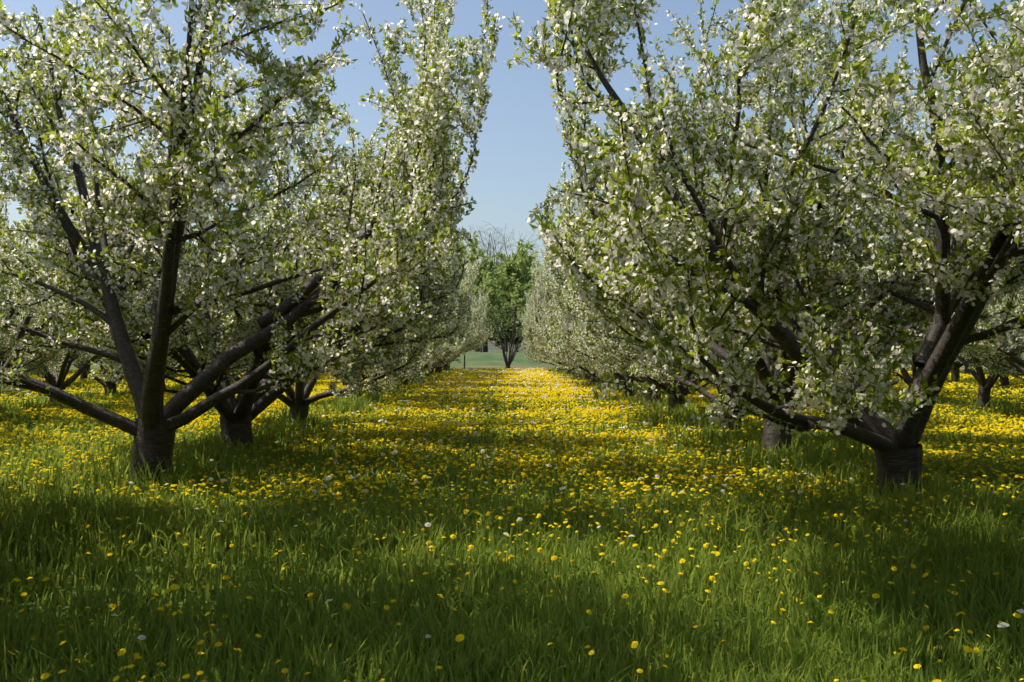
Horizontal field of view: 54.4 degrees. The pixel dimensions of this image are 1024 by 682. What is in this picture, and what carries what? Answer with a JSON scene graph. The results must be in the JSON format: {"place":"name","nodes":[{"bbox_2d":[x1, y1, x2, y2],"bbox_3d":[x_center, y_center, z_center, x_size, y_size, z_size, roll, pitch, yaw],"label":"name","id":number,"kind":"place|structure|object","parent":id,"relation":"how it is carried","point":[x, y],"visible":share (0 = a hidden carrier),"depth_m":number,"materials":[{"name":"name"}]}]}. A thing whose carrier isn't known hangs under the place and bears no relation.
{"place":"outdoors","nodes":[
{"label":"outdoors","id":0,"kind":"place"},
{"bbox_2d":[450,49,481,55],"bbox_3d":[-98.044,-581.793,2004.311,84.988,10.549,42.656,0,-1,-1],"label":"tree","id":1,"kind":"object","parent":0,"point":[480,52],"depth_m":1999.10,"materials":[{"name":"white plant"}]},
{"bbox_2d":[0,365,1023,681],"bbox_3d":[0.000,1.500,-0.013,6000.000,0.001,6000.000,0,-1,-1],"label":"orchard ground","id":2,"kind":"structure","parent":0,"point":[224,499],"depth_m":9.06,"materials":[{"name":"plant"}]},
{"bbox_2d":[0,153,37,329],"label":"cherry tree","id":3,"kind":"object","parent":2,"relation":"on","point":[18,292],"visible":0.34,"depth_m":20.64,"materials":[{"name":"green plant"}]},
{"bbox_2d":[0,257,55,387],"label":"cherry tree","id":4,"kind":"object","parent":2,"relation":"on","point":[3,362],"visible":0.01,"depth_m":38.84,"materials":[{"name":"green plant"}]},
{"bbox_2d":[0,199,104,379],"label":"cherry tree","id":5,"kind":"object","parent":2,"relation":"on","point":[6,340],"visible":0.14,"depth_m":23.01,"materials":[{"name":"green plant"}]},
{"bbox_2d":[0,216,147,405],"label":"cherry tree","id":6,"kind":"object","parent":2,"relation":"on","point":[63,370],"visible":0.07,"depth_m":26.21,"materials":[{"name":"green plant"}]},
{"bbox_2d":[62,359,90,380],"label":"cherry tree","id":7,"kind":"object","parent":2,"relation":"on","point":[83,375],"depth_m":47.13,"materials":[{"name":"brown plant"}]},
{"bbox_2d":[34,296,190,396],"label":"cherry tree","id":8,"kind":"object","parent":2,"relation":"on","point":[111,385],"visible":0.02,"depth_m":30.50,"materials":[{"name":"green plant"}]},
{"bbox_2d":[143,321,200,388],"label":"cherry tree","id":9,"kind":"object","parent":2,"relation":"on","point":[177,367],"depth_m":34.71,"materials":[{"name":"green plant"}]},
{"bbox_2d":[0,70,468,453],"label":"cherry tree","id":10,"kind":"object","parent":2,"relation":"on","point":[240,413],"visible":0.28,"depth_m":13.69,"materials":[{"name":"white plant"}]},
{"bbox_2d":[127,63,465,426],"bbox_3d":[-3.915,-1.264,18.545,6.247,6.201,6.678,0,-1,-23],"label":"cherry tree","id":11,"kind":"object","parent":2,"relation":"on","point":[298,400],"visible":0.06,"depth_m":17.25,"materials":[{"name":"white plant"}]},
{"bbox_2d":[252,188,458,399],"bbox_3d":[-4.402,-1.233,26.494,5.320,6.275,6.486,0,-1,-26],"label":"cherry tree","id":12,"kind":"object","parent":2,"relation":"on","point":[399,351],"visible":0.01,"depth_m":26.41,"materials":[{"name":"green plant"}]},
{"bbox_2d":[345,228,461,393],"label":"cherry tree","id":13,"kind":"object","parent":2,"relation":"on","point":[444,262],"depth_m":30.43,"materials":[{"name":"green plant"}]},
{"bbox_2d":[342,332,466,391],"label":"cherry tree","id":14,"kind":"object","parent":2,"relation":"on","point":[442,350],"visible":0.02,"depth_m":34.05,"materials":[{"name":"green plant"}]},
{"bbox_2d":[400,246,472,387],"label":"cherry tree","id":15,"kind":"object","parent":2,"relation":"on","point":[464,290],"visible":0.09,"depth_m":39.00,"materials":[{"name":"green plant"}]},
{"bbox_2d":[417,275,470,378],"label":"cherry tree","id":16,"kind":"object","parent":2,"relation":"on","point":[460,341],"depth_m":47.01,"materials":[{"name":"green plant"}]},
{"bbox_2d":[408,247,485,380],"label":"cherry tree","id":17,"kind":"object","parent":2,"relation":"on","point":[475,271],"visible":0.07,"depth_m":43.25,"materials":[{"name":"green plant"}]},
{"bbox_2d":[424,316,474,376],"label":"cherry tree","id":18,"kind":"object","parent":2,"relation":"on","point":[473,339],"visible":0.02,"depth_m":51.74,"materials":[{"name":"green plant"}]},
{"bbox_2d":[434,297,487,372],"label":"cherry tree","id":19,"kind":"object","parent":2,"relation":"on","point":[438,369],"visible":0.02,"depth_m":59.21,"materials":[{"name":"green plant"}]},
{"bbox_2d":[430,303,492,373],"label":"cherry tree","id":20,"kind":"object","parent":2,"relation":"on","point":[473,325],"visible":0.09,"depth_m":55.32,"materials":[{"name":"green plant"}]},
{"bbox_2d":[443,288,486,369],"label":"cherry tree","id":21,"kind":"object","parent":2,"relation":"on","point":[484,321],"visible":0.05,"depth_m":66.95,"materials":[{"name":"green plant"}]},
{"bbox_2d":[449,282,489,366],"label":"cherry tree","id":22,"kind":"object","parent":2,"relation":"on","point":[485,307],"visible":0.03,"depth_m":70.68,"materials":[{"name":"green plant"}]},
{"bbox_2d":[486,298,529,367],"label":"young tree","id":23,"kind":"object","parent":2,"relation":"on","point":[511,356],"visible":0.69,"depth_m":78.66,"materials":[{"name":"green plant"}]},
{"bbox_2d":[0,368,1023,681],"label":"dandelion flowers","id":24,"kind":"object","parent":2,"relation":"on","point":[514,380],"visible":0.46,"depth_m":11.55,"materials":[{"name":"yellow plant"}]},
{"bbox_2d":[517,297,546,360],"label":"cherry tree","id":25,"kind":"object","parent":2,"relation":"on","point":[524,328],"visible":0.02,"depth_m":70.26,"materials":[{"name":"green plant"}]},
{"bbox_2d":[517,300,560,369],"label":"cherry tree","id":26,"kind":"object","parent":2,"relation":"on","point":[529,354],"visible":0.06,"depth_m":67.13,"materials":[{"name":"green plant"}]},
{"bbox_2d":[521,292,570,373],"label":"cherry tree","id":27,"kind":"object","parent":2,"relation":"on","point":[526,322],"visible":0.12,"depth_m":57.75,"materials":[{"name":"green plant"}]},
{"bbox_2d":[528,292,574,374],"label":"cherry tree","id":28,"kind":"object","parent":2,"relation":"on","point":[542,351],"visible":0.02,"depth_m":53.59,"materials":[{"name":"green plant"}]},
{"bbox_2d":[525,263,591,380],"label":"cherry tree","id":29,"kind":"object","parent":2,"relation":"on","point":[562,360],"visible":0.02,"depth_m":47.23,"materials":[{"name":"green plant"}]},
{"bbox_2d":[542,346,582,377],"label":"cherry tree","id":30,"kind":"object","parent":2,"relation":"on","point":[556,362],"visible":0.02,"depth_m":49.19,"materials":[{"name":"green plant"}]},
{"bbox_2d":[531,250,599,381],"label":"cherry tree","id":31,"kind":"object","parent":2,"relation":"on","point":[534,294],"visible":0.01,"depth_m":42.06,"materials":[{"name":"green plant"}]},
{"bbox_2d":[530,249,609,387],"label":"cherry tree","id":32,"kind":"object","parent":2,"relation":"on","point":[543,291],"visible":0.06,"depth_m":38.75,"materials":[{"name":"green plant"}]},
{"bbox_2d":[534,212,645,396],"bbox_3d":[3.294,-1.116,29.804,5.309,6.096,6.985,0,-1,-1],"label":"cherry tree","id":33,"kind":"object","parent":2,"relation":"on","point":[588,370],"visible":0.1,"depth_m":29.21,"materials":[{"name":"green plant"}]},
{"bbox_2d":[544,278,652,389],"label":"cherry tree","id":34,"kind":"object","parent":2,"relation":"on","point":[552,302],"visible":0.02,"depth_m":33.36,"materials":[{"name":"green plant"}]},
{"bbox_2d":[543,176,751,402],"bbox_3d":[3.764,-1.260,26.220,5.961,6.296,5.648,0,-1,17],"label":"cherry tree","id":35,"kind":"object","parent":2,"relation":"on","point":[567,348],"visible":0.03,"depth_m":25.24,"materials":[{"name":"green plant"}]},
{"bbox_2d":[543,101,801,411],"bbox_3d":[3.710,-1.399,21.552,6.374,6.502,5.904,0,-1,-21],"label":"cherry tree","id":36,"kind":"object","parent":2,"relation":"on","point":[611,358],"visible":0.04,"depth_m":21.50,"materials":[{"name":"green plant"}]},
{"bbox_2d":[571,100,931,433],"bbox_3d":[4.222,-1.141,17.782,5.724,5.888,6.047,0,-1,-5],"label":"cherry tree","id":37,"kind":"object","parent":2,"relation":"on","point":[641,367],"visible":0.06,"depth_m":18.39,"materials":[{"name":"green plant"}]},
{"bbox_2d":[546,0,1023,456],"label":"cherry tree","id":38,"kind":"object","parent":2,"relation":"on","point":[823,59],"visible":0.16,"depth_m":12.35,"materials":[{"name":"white plant"}]},
{"bbox_2d":[798,242,907,389],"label":"cherry tree","id":39,"kind":"object","parent":2,"relation":"on","point":[877,358],"depth_m":32.60,"materials":[{"name":"green plant"}]},
{"bbox_2d":[878,356,915,370],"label":"cherry tree","id":40,"kind":"object","parent":2,"relation":"on","point":[907,359],"visible":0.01,"depth_m":49.30,"materials":[{"name":"green plant"}]},
{"bbox_2d":[847,235,1009,391],"bbox_3d":[11.648,-0.818,28.479,5.374,5.405,4.889,0,-1,-22],"label":"cherry tree","id":41,"kind":"object","parent":2,"relation":"on","point":[906,377],"visible":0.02,"depth_m":28.18,"materials":[{"name":"green plant"}]},
{"bbox_2d":[884,236,1016,383],"bbox_3d":[18.831,-1.367,43.035,5.661,6.864,7.516,0,-1,12],"label":"cherry tree","id":42,"kind":"object","parent":2,"relation":"on","point":[955,371],"depth_m":42.87,"materials":[{"name":"brown plant"}]},
{"bbox_2d":[880,200,1023,410],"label":"cherry tree","id":43,"kind":"object","parent":2,"relation":"on","point":[986,385],"visible":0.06,"depth_m":24.45,"materials":[{"name":"green plant"}]},
{"bbox_2d":[904,184,1023,381],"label":"cherry tree","id":44,"kind":"object","parent":2,"relation":"on","point":[1000,349],"visible":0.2,"depth_m":21.18,"materials":[{"name":"green plant"}]},
{"bbox_2d":[964,356,991,373],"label":"cherry tree","id":45,"kind":"object","parent":2,"relation":"on","point":[966,370],"depth_m":58.79,"materials":[{"name":"green plant"}]},
{"bbox_2d":[967,293,1023,387],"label":"cherry tree","id":46,"kind":"object","parent":2,"relation":"on","point":[1004,380],"depth_m":38.89,"materials":[{"name":"green plant"}]},
{"bbox_2d":[1005,292,1023,370],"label":"cherry tree","id":47,"kind":"object","parent":2,"relation":"on","point":[1020,353],"visible":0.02,"depth_m":34.56,"materials":[{"name":"green plant"}]},
{"bbox_2d":[1,350,1022,364],"bbox_3d":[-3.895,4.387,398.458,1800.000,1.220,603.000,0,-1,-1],"label":"grass field","id":48,"kind":"structure","parent":0,"point":[492,357],"depth_m":100.68,"materials":[{"name":"green plant"}]},
{"bbox_2d":[428,241,498,284],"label":"tree","id":49,"kind":"object","parent":48,"relation":"on","point":[485,261],"visible":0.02,"depth_m":151.57,"materials":[{"name":"green plant"}]},
{"bbox_2d":[472,274,500,323],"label":"tree","id":50,"kind":"object","parent":48,"relation":"on","point":[475,291],"visible":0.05,"depth_m":131.04,"materials":[{"name":"green plant"}]},
{"bbox_2d":[462,227,515,351],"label":"tree","id":51,"kind":"object","parent":48,"relation":"on","point":[478,349],"visible":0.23,"depth_m":180.54,"materials":[{"name":"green plant"}]},
{"bbox_2d":[480,314,502,351],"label":"tree","id":52,"kind":"object","parent":48,"relation":"on","point":[491,329],"visible":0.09,"depth_m":113.48,"materials":[{"name":"green plant"}]},
{"bbox_2d":[446,231,538,351],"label":"tree","id":53,"kind":"object","parent":48,"relation":"on","point":[517,263],"visible":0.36,"depth_m":140.61,"materials":[{"name":"green plant"}]},
{"bbox_2d":[470,221,541,351],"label":"tree","id":54,"kind":"object","parent":48,"relation":"on","point":[504,253],"visible":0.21,"depth_m":174.00,"materials":[{"name":"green plant"}]},
{"bbox_2d":[489,322,527,346],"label":"tree","id":55,"kind":"object","parent":48,"relation":"on","point":[516,325],"visible":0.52,"depth_m":113.65,"materials":[{"name":"green plant"}]},
{"bbox_2d":[517,320,523,344],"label":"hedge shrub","id":56,"kind":"object","parent":48,"relation":"on","point":[520,322],"visible":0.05,"depth_m":112.83,"materials":[{"name":"green plant"}]},
{"bbox_2d":[483,270,563,350],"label":"tree","id":57,"kind":"object","parent":48,"relation":"on","point":[517,294],"visible":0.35,"depth_m":134.64,"materials":[{"name":"green plant"}]},
{"bbox_2d":[493,251,563,316],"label":"tree","id":58,"kind":"object","parent":48,"relation":"on","point":[500,255],"visible":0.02,"depth_m":159.19,"materials":[{"name":"green plant"}]},
{"bbox_2d":[0,0,1023,349],"label":"sky","id":59,"kind":"structure","parent":0,"point":[519,145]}
]}

